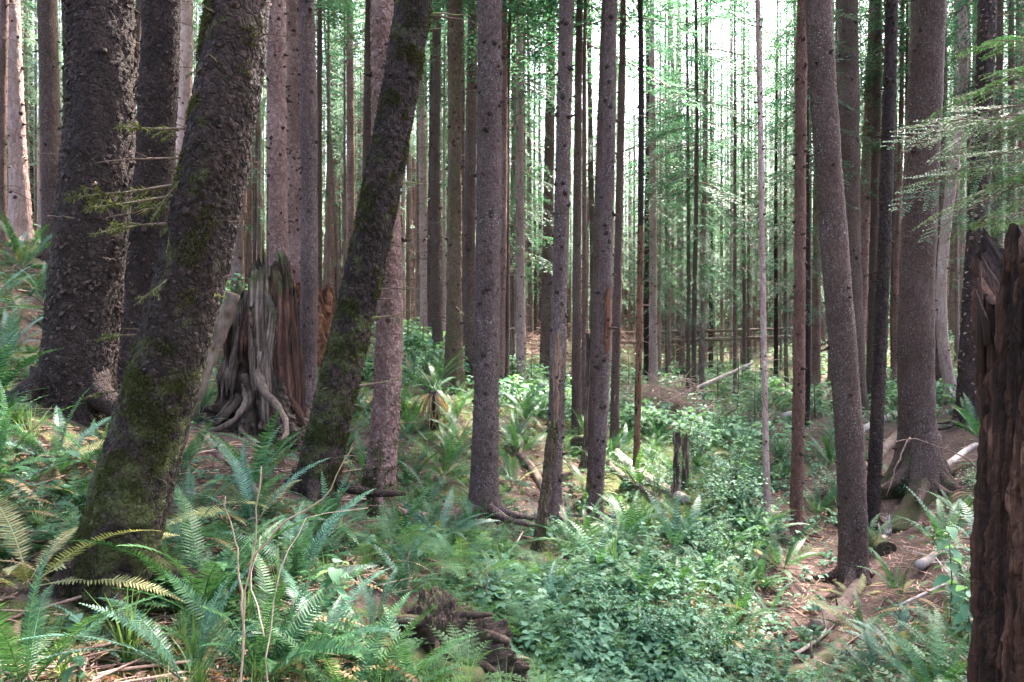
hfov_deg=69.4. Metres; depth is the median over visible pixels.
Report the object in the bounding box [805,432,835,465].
sword fern
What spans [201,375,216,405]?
sword fern
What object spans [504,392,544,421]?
sword fern
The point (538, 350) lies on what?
brush pile
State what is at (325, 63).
conifer tree
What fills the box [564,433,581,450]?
lacy fern
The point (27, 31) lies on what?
conifer tree
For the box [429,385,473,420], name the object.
sword fern
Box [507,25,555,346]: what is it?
conifer tree
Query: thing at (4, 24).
conifer tree
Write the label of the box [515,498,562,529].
sword fern
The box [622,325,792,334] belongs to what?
fallen log
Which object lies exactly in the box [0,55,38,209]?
conifer tree
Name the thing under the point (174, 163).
conifer tree
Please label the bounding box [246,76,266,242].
conifer tree
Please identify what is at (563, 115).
conifer tree
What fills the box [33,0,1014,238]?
sky
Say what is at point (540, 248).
conifer tree
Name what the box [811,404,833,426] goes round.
sword fern
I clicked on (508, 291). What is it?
conifer tree
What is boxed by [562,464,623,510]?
sword fern
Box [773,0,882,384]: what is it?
conifer tree
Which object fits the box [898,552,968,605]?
dead stick
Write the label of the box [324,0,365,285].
conifer tree
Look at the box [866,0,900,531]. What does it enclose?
conifer tree
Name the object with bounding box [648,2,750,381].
conifer tree
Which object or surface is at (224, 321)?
leaning log
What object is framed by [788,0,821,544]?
conifer tree
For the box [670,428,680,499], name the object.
broken snag
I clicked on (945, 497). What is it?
sword fern
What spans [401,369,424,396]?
sword fern
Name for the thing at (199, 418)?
sword fern
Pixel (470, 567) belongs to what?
lacy fern
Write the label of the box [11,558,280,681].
sword fern
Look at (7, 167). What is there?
conifer tree
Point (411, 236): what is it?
conifer tree
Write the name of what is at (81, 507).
sword fern
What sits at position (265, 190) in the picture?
conifer tree
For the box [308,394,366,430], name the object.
sword fern
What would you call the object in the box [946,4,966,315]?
conifer tree
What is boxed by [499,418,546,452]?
sword fern
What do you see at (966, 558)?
sword fern
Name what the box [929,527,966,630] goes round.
broadleaf plant
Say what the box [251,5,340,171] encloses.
conifer tree
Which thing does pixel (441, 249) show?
conifer tree
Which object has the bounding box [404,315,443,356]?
conifer sapling
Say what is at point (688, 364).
conifer tree
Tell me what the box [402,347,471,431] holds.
sword fern
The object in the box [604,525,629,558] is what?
grass tuft
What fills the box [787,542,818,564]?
lacy fern
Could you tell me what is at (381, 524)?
lacy fern
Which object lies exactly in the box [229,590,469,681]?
sword fern
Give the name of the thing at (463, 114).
conifer tree
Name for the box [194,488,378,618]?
sword fern
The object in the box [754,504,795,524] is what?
lacy fern
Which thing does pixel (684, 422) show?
leafy shrub
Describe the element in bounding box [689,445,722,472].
sword fern
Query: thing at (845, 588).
sword fern
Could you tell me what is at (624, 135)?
conifer tree
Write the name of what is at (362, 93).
conifer tree
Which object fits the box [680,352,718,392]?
conifer sapling
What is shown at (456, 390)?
sword fern
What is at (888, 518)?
broken snag
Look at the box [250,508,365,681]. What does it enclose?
bare shoot
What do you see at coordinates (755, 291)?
conifer tree
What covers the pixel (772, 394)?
fallen log
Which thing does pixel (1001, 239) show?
conifer tree
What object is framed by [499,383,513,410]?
leafy shrub
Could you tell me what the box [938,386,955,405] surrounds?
sword fern
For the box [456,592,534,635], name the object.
sword fern
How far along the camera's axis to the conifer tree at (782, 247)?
50.99 m
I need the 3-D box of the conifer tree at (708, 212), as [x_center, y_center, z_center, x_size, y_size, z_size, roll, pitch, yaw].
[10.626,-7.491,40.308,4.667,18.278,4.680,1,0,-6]
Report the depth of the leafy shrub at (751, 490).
10.10 m
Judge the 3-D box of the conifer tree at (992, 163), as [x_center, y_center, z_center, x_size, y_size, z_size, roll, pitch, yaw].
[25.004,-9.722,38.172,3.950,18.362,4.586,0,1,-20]
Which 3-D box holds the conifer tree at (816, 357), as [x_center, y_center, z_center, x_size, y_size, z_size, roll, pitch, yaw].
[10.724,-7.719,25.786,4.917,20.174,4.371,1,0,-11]
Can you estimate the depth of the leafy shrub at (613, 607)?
6.18 m
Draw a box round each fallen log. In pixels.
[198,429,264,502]
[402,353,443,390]
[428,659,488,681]
[499,420,541,489]
[569,429,609,454]
[605,455,666,507]
[607,443,689,503]
[611,335,790,343]
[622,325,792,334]
[642,416,713,434]
[672,362,752,399]
[733,382,790,436]
[773,617,866,681]
[781,389,829,418]
[808,578,864,633]
[827,499,896,556]
[863,411,897,431]
[865,430,896,470]
[902,507,969,570]
[947,442,977,464]
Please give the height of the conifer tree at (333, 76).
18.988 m
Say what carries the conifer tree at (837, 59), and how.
on the ground at (868, 606)
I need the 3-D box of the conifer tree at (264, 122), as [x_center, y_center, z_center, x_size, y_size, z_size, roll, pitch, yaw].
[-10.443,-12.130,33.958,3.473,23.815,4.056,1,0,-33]
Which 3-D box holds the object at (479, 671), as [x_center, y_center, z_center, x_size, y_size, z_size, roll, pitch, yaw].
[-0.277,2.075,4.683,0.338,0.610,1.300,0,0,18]
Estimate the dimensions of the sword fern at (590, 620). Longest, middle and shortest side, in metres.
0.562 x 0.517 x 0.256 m
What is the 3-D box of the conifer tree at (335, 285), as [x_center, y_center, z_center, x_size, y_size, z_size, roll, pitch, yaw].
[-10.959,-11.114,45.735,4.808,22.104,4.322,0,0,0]
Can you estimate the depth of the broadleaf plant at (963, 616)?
4.96 m
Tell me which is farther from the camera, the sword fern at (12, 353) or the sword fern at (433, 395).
the sword fern at (433, 395)
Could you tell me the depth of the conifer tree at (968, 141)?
18.69 m
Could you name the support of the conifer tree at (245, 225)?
on the ground at (868, 606)
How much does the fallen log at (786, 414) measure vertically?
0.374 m
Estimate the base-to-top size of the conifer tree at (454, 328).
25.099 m
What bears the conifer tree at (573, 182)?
on the ground at (868, 606)
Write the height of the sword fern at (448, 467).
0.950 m
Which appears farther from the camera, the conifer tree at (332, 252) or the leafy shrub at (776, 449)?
the conifer tree at (332, 252)
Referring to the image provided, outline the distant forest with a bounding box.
[7,0,1017,385]
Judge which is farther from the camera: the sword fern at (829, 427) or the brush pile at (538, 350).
the brush pile at (538, 350)
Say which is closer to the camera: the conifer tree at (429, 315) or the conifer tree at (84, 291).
the conifer tree at (84, 291)
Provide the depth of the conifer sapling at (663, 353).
30.25 m
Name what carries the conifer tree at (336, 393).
on the ground at (868, 606)
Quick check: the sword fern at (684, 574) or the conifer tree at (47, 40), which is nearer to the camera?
the sword fern at (684, 574)
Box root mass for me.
[376,586,529,681]
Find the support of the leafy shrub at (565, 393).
on the ground at (868, 606)
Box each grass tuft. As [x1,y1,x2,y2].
[84,578,163,666]
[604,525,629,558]
[636,496,659,531]
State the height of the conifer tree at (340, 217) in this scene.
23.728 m
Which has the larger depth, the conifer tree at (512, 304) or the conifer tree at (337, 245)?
the conifer tree at (337, 245)
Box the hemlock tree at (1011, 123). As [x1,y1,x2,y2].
[880,35,1023,242]
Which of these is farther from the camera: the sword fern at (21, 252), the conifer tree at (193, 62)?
the conifer tree at (193, 62)
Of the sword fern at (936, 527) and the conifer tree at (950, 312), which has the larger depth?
the conifer tree at (950, 312)
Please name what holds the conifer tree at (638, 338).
on the ground at (868, 606)
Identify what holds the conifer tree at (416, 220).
on the ground at (868, 606)
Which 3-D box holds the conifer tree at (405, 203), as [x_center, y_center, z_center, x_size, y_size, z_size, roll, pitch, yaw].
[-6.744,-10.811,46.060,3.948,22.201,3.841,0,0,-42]
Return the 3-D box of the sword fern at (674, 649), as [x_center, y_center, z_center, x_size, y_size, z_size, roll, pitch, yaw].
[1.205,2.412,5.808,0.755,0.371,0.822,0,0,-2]
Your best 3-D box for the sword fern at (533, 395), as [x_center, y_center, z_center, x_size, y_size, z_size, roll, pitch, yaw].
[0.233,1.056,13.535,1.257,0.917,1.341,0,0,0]
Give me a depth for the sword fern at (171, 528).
4.54 m
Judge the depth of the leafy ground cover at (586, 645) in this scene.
6.45 m
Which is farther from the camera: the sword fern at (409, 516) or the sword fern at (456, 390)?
the sword fern at (456, 390)
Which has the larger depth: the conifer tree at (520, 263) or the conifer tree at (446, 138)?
the conifer tree at (446, 138)
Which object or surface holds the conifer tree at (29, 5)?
on the ground at (868, 606)
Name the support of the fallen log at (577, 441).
on the ground at (868, 606)
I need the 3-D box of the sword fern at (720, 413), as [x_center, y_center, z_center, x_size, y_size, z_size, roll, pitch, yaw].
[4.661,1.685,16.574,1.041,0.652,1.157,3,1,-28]
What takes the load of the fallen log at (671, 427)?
on the ground at (868, 606)
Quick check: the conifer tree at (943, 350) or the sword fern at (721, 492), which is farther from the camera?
the conifer tree at (943, 350)
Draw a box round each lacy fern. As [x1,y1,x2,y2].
[352,502,448,554]
[369,522,506,581]
[425,527,534,589]
[430,620,527,681]
[436,519,572,559]
[485,585,577,648]
[523,548,603,608]
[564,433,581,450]
[644,434,669,449]
[657,498,722,523]
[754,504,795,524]
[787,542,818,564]
[792,624,834,653]
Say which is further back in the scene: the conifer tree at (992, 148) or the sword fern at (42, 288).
the conifer tree at (992, 148)
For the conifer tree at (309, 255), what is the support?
on the ground at (868, 606)
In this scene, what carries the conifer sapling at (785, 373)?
on the ground at (868, 606)
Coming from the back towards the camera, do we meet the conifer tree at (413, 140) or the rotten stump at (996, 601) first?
the conifer tree at (413, 140)
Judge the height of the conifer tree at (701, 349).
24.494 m
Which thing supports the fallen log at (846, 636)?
on the ground at (868, 606)
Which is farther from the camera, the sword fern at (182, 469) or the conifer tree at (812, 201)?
the conifer tree at (812, 201)
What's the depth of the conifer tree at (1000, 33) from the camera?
16.06 m
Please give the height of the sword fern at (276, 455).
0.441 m
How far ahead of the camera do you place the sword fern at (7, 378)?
5.64 m
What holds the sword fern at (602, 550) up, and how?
on the ground at (868, 606)
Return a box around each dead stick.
[503,531,556,584]
[795,599,843,653]
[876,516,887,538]
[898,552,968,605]
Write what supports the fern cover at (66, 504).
on the ground at (868, 606)
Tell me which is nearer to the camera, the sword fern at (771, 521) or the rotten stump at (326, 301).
the sword fern at (771, 521)
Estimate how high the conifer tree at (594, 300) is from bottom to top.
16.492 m
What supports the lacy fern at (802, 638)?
on the ground at (868, 606)
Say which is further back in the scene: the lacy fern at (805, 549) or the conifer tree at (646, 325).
the conifer tree at (646, 325)
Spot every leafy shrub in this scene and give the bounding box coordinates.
[401,356,424,396]
[404,343,443,375]
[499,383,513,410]
[511,361,532,388]
[543,383,571,409]
[573,573,630,634]
[619,386,663,436]
[624,593,682,643]
[640,448,684,495]
[667,402,719,465]
[677,393,716,444]
[683,455,745,515]
[688,520,735,563]
[690,611,736,661]
[707,394,754,440]
[712,458,767,508]
[718,417,762,485]
[759,416,805,465]
[811,459,836,495]
[890,476,906,497]
[931,529,969,584]
[956,465,976,495]
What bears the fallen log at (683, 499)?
on the ground at (868, 606)
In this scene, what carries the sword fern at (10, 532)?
on the ground at (868, 606)
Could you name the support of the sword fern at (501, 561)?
on the ground at (868, 606)
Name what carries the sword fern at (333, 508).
on the ground at (868, 606)
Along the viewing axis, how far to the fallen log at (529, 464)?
10.92 m
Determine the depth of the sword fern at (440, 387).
12.57 m
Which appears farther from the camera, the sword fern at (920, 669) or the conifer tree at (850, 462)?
the conifer tree at (850, 462)
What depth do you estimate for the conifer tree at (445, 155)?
33.93 m
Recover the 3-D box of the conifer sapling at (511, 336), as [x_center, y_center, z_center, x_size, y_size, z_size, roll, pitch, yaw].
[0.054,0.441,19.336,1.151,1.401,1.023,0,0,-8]
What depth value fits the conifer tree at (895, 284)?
22.89 m
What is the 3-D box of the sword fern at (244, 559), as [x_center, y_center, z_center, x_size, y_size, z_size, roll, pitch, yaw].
[-1.680,1.408,4.001,1.172,1.074,1.340,0,0,17]
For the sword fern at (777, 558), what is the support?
on the ground at (868, 606)
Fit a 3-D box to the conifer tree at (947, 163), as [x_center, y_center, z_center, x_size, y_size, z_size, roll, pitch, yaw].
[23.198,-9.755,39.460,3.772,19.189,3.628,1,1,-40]
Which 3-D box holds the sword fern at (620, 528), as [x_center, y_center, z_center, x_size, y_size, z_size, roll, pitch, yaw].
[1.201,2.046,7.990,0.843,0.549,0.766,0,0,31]
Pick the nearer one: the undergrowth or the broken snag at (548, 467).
the broken snag at (548, 467)
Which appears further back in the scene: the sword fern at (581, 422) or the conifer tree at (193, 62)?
the conifer tree at (193, 62)
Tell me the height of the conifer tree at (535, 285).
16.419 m
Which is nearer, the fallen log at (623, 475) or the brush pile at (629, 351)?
the fallen log at (623, 475)
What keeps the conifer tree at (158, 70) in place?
on the ground at (868, 606)
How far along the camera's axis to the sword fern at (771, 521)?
9.50 m
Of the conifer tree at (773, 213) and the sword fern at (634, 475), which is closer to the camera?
the sword fern at (634, 475)
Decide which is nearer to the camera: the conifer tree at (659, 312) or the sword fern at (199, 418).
the sword fern at (199, 418)
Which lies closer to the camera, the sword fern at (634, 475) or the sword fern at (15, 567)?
the sword fern at (15, 567)
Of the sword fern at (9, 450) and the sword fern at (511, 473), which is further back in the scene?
the sword fern at (511, 473)
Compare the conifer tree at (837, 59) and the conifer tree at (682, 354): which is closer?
the conifer tree at (837, 59)
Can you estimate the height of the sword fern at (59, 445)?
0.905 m
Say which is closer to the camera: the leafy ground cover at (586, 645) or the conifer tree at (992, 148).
the leafy ground cover at (586, 645)
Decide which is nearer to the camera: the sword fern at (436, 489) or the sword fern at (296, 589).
the sword fern at (296, 589)
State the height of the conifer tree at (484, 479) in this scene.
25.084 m
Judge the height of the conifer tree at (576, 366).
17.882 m
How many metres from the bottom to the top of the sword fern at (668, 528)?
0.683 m
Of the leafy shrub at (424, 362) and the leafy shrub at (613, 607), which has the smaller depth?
the leafy shrub at (613, 607)
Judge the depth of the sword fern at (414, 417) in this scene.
11.05 m
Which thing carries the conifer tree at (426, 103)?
on the ground at (868, 606)
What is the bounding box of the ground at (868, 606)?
[0,240,978,681]
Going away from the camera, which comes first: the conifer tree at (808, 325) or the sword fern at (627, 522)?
the sword fern at (627, 522)
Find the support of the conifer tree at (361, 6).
on the ground at (868, 606)
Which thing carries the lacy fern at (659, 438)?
on the ground at (868, 606)
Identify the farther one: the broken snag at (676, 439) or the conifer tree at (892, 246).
the conifer tree at (892, 246)
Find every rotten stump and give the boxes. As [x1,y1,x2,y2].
[222,274,335,377]
[967,223,1023,681]
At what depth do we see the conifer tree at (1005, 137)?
31.79 m
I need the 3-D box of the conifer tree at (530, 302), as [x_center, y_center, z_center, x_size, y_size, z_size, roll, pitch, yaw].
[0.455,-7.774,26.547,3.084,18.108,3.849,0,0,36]
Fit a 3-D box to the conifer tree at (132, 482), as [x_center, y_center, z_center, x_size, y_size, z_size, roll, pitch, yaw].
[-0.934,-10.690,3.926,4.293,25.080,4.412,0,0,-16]
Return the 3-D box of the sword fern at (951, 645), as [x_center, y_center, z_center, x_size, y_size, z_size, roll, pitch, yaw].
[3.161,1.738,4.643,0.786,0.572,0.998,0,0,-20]
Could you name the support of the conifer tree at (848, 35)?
on the ground at (868, 606)
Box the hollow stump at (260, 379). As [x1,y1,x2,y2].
[195,244,309,452]
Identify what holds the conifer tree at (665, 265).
on the ground at (868, 606)
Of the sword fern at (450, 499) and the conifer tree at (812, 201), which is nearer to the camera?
the sword fern at (450, 499)
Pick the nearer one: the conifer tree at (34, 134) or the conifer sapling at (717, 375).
the conifer sapling at (717, 375)
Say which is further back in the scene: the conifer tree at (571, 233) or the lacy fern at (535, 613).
the conifer tree at (571, 233)
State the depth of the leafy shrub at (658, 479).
10.42 m
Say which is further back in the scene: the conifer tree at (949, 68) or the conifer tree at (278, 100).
the conifer tree at (949, 68)
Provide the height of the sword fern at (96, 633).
0.287 m
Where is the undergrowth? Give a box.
[29,212,960,453]
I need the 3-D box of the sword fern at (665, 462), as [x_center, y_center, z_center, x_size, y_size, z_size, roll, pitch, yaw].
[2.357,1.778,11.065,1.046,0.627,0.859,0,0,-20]
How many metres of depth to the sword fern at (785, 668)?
5.98 m
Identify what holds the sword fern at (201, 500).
on the ground at (868, 606)
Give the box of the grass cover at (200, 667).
[0,233,970,681]
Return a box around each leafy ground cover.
[0,271,954,681]
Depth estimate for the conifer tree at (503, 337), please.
14.77 m
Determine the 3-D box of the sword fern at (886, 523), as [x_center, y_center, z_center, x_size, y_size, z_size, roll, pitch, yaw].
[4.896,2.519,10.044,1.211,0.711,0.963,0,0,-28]
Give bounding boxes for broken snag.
[530,418,558,552]
[579,330,590,467]
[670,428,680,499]
[681,430,689,487]
[883,512,892,536]
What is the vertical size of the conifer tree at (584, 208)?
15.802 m
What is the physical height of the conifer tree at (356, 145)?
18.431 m
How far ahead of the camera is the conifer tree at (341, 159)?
45.83 m
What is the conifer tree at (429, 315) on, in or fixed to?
on the ground at (868, 606)
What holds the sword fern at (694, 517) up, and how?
on the ground at (868, 606)
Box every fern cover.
[0,238,979,681]
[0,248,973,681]
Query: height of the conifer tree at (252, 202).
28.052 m
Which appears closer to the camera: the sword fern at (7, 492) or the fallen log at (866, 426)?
the sword fern at (7, 492)
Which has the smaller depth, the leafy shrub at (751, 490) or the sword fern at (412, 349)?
the leafy shrub at (751, 490)
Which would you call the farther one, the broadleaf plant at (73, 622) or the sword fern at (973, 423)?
the sword fern at (973, 423)
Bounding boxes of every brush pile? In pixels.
[515,318,611,372]
[526,323,685,374]
[609,367,730,423]
[630,327,790,357]
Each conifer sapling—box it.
[403,296,430,344]
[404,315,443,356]
[509,331,526,374]
[512,339,547,384]
[620,348,643,395]
[657,329,679,376]
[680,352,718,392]
[697,339,741,406]
[698,322,774,419]
[722,358,784,440]
[739,334,780,375]
[767,342,792,400]
[810,374,831,417]
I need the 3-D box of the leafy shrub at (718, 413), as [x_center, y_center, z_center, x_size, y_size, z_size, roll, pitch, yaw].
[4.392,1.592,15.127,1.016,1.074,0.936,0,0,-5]
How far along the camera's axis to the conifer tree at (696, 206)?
18.46 m
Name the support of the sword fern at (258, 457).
on the ground at (868, 606)
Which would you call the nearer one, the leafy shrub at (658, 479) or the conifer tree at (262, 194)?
the leafy shrub at (658, 479)
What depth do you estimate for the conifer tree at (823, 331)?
44.24 m
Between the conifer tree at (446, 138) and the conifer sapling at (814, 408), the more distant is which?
the conifer tree at (446, 138)
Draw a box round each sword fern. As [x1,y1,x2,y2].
[0,210,51,270]
[0,261,47,302]
[0,262,43,310]
[0,307,42,370]
[0,329,34,365]
[0,331,62,400]
[0,382,97,473]
[0,388,111,491]
[0,430,47,486]
[0,459,75,513]
[0,495,185,602]
[0,524,28,574]
[0,534,193,681]
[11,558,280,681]
[21,413,111,477]
[21,481,88,512]
[48,593,168,657]
[71,487,327,610]
[102,543,394,681]
[159,497,232,554]
[168,434,331,535]
[168,465,267,525]
[175,436,220,488]
[181,422,216,473]
[190,407,308,490]
[192,404,230,423]
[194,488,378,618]
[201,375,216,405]
[215,425,306,463]
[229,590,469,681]
[237,553,408,679]
[256,431,304,453]
[275,504,358,559]
[282,469,369,543]
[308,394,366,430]
[310,603,479,681]
[336,566,415,647]
[343,429,416,483]
[346,417,370,456]
[354,408,436,454]
[355,483,441,535]
[356,391,406,420]
[365,533,447,589]
[367,376,423,405]
[397,443,445,487]
[397,460,480,510]
[399,390,443,438]
[400,485,499,540]
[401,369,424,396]
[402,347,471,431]
[402,350,426,372]
[403,347,441,367]
[406,436,470,487]
[426,414,472,465]
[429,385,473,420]
[430,402,506,441]
[439,384,456,400]
[445,380,467,394]
[449,492,504,528]
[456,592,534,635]
[465,544,525,580]
[498,445,542,489]
[499,377,548,426]
[499,386,523,404]
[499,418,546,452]
[500,409,536,435]
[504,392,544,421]
[510,560,590,613]
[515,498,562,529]
[520,637,572,674]
[530,496,613,557]
[531,397,548,416]
[551,517,640,573]
[554,494,625,532]
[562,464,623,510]
[569,408,609,435]
[572,495,650,528]
[573,483,684,540]
[577,447,620,474]
[587,613,634,661]
[591,500,656,545]
[597,532,693,613]
[604,444,667,487]
[606,427,632,457]
[619,422,649,448]
[627,606,711,662]
[630,440,670,463]
[633,416,677,438]
[636,547,716,592]
[638,489,722,550]
[641,407,686,434]
[643,442,699,477]
[664,496,739,554]
[665,544,733,578]
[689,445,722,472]
[693,595,764,658]
[700,402,733,428]
[700,475,734,498]
[704,566,783,625]
[711,424,770,458]
[711,495,810,544]
[717,518,762,545]
[721,541,797,586]
[736,517,832,580]
[737,452,790,486]
[742,418,788,443]
[749,581,808,621]
[754,435,806,463]
[756,644,819,681]
[775,460,790,478]
[776,423,826,452]
[777,473,836,518]
[795,588,904,644]
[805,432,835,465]
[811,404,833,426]
[811,475,836,494]
[811,573,884,605]
[812,618,912,681]
[813,414,834,442]
[829,513,906,558]
[839,603,955,668]
[857,547,933,595]
[872,610,969,681]
[883,606,970,681]
[894,484,973,551]
[901,562,971,632]
[916,488,973,510]
[922,591,968,648]
[931,492,972,521]
[935,497,973,550]
[937,393,979,438]
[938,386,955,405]
[938,503,971,560]
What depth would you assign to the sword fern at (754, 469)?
12.23 m
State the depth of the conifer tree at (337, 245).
30.71 m
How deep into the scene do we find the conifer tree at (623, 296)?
45.45 m
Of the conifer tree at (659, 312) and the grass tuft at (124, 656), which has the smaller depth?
the grass tuft at (124, 656)
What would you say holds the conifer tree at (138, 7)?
on the ground at (868, 606)
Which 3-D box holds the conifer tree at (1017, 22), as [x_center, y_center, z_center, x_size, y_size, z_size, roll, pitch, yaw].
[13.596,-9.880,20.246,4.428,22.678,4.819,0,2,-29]
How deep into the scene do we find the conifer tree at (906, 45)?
21.68 m
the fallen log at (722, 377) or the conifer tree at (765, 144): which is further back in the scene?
the conifer tree at (765, 144)
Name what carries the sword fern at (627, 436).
on the ground at (868, 606)
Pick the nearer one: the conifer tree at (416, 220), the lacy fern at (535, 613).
the lacy fern at (535, 613)
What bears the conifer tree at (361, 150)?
on the ground at (868, 606)
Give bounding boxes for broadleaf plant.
[53,530,68,548]
[55,647,86,681]
[63,608,85,634]
[310,558,355,615]
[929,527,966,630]
[950,584,971,652]
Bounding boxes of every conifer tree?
[0,0,38,244]
[0,0,139,431]
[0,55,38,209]
[4,0,312,643]
[7,0,38,227]
[7,0,39,246]
[7,0,59,188]
[7,0,61,189]
[7,4,37,180]
[7,5,60,206]
[7,11,37,205]
[21,0,61,217]
[22,0,60,196]
[22,1,62,116]
[23,4,61,236]
[28,0,60,262]
[28,1,62,182]
[32,9,62,103]
[118,0,217,412]
[134,0,141,93]
[136,0,200,172]
[168,9,196,211]
[175,0,199,165]
[175,0,203,171]
[193,0,224,291]
[193,1,263,117]
[229,112,266,291]
[244,73,286,261]
[244,95,266,273]
[245,83,265,287]
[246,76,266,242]
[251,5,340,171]
[254,88,286,208]
[259,0,294,274]
[261,0,343,274]
[262,0,363,215]
[262,1,362,148]
[262,94,266,250]
[263,43,330,223]
[264,100,266,249]
[277,0,483,509]
[286,0,300,282]
[286,0,364,289]
[296,0,324,411]
[315,0,445,328]
[315,10,363,296]
[322,0,363,175]
[322,1,365,204]
[322,2,363,265]
[322,7,364,189]
[322,9,361,292]
[322,10,356,296]
[322,17,358,290]
[322,20,358,301]
[322,26,361,202]
[322,71,342,276]
[323,52,359,204]
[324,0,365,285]
[335,0,464,314]
[337,12,414,270]
[343,0,427,527]
[357,4,466,332]
[400,114,416,293]
[401,8,465,319]
[401,112,446,327]
[402,63,442,325]
[402,99,427,321]
[405,81,428,320]
[409,0,477,338]
[410,46,447,315]
[413,0,467,357]
[414,0,510,346]
[415,0,626,376]
[417,5,531,177]
[420,4,534,246]
[424,0,600,399]
[424,3,467,358]
[427,0,476,392]
[427,24,476,250]
[432,0,541,383]
[432,0,618,400]
[442,107,447,298]
[447,0,535,526]
[462,0,705,423]
[462,1,598,382]
[464,2,548,359]
[467,0,692,434]
[477,1,600,384]
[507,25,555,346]
[509,3,572,359]
[510,12,571,349]
[510,27,572,354]
[526,0,648,323]
[526,0,655,494]
[526,21,573,300]
[526,64,555,297]
[532,6,596,305]
[545,0,590,523]
[554,0,774,447]
[555,5,596,298]
[568,30,594,341]
[569,0,618,331]
[571,1,644,353]
[583,0,622,526]
[589,1,644,308]
[593,21,644,353]
[613,114,628,280]
[614,0,721,394]
[614,0,769,406]
[615,0,685,379]
[623,3,692,376]
[624,1,711,377]
[625,0,729,374]
[625,0,791,404]
[625,23,670,346]
[626,0,653,473]
[629,2,730,365]
[630,1,748,403]
[643,17,686,352]
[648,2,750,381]
[656,0,794,399]
[658,1,707,360]
[660,0,786,515]
[675,1,740,368]
[675,52,729,343]
[675,78,740,321]
[681,5,741,368]
[694,10,754,368]
[708,2,758,370]
[709,0,762,365]
[710,0,792,378]
[712,11,779,374]
[715,1,770,307]
[722,5,792,352]
[729,0,783,333]
[731,2,812,385]
[736,0,878,426]
[737,0,812,381]
[739,0,869,351]
[750,15,812,362]
[751,0,904,395]
[754,2,823,320]
[762,0,903,409]
[763,3,863,366]
[764,92,773,333]
[766,101,791,339]
[767,0,895,355]
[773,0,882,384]
[779,67,825,337]
[783,133,827,345]
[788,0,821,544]
[790,0,950,399]
[796,0,886,599]
[820,0,976,532]
[833,0,909,365]
[858,0,908,275]
[858,0,908,331]
[858,0,974,341]
[858,0,975,387]
[859,5,903,357]
[859,6,909,373]
[861,1,994,226]
[862,0,1023,393]
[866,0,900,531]
[875,0,1023,338]
[896,0,971,360]
[896,0,1023,291]
[897,5,966,151]
[909,0,968,403]
[937,0,1023,430]
[945,0,1023,261]
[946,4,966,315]
[946,5,1006,339]
[946,51,966,303]
[947,0,1021,235]
[947,0,1023,231]
[947,4,1015,234]
[954,6,1003,320]
[962,3,1014,244]
[963,2,1017,247]
[964,46,1016,234]
[989,6,1017,243]
[996,6,1023,232]
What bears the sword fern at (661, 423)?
on the ground at (868, 606)
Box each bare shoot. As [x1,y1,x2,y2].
[224,447,352,681]
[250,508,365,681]
[407,546,488,596]
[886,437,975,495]
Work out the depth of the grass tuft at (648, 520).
9.12 m
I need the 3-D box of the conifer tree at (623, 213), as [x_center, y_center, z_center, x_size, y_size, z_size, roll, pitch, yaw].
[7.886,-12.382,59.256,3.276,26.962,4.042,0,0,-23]
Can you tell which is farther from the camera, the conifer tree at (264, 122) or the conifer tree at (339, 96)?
the conifer tree at (339, 96)
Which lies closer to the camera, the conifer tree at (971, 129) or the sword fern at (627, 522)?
the sword fern at (627, 522)
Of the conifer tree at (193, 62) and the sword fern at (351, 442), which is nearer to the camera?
the sword fern at (351, 442)
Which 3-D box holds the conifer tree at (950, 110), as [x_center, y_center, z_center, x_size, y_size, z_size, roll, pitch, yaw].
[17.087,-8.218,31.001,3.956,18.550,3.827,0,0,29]
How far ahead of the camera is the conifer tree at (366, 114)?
18.66 m
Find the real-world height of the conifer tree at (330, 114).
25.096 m
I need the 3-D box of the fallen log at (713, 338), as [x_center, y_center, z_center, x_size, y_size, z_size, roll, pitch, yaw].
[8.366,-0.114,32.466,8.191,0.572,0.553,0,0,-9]
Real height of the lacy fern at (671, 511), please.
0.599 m
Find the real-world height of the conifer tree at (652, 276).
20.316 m
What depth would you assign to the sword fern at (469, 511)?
7.92 m
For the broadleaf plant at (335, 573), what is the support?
on the ground at (868, 606)
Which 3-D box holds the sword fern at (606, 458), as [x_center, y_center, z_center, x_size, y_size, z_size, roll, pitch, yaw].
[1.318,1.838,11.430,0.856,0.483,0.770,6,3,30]
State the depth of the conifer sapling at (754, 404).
15.99 m
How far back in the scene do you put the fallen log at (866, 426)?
16.19 m
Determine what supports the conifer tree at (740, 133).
on the ground at (868, 606)
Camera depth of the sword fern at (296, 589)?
3.89 m
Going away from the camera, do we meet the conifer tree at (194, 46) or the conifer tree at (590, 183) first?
the conifer tree at (590, 183)
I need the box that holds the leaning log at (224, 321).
[190,291,239,423]
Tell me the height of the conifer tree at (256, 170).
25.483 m
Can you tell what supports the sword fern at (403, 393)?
on the ground at (868, 606)

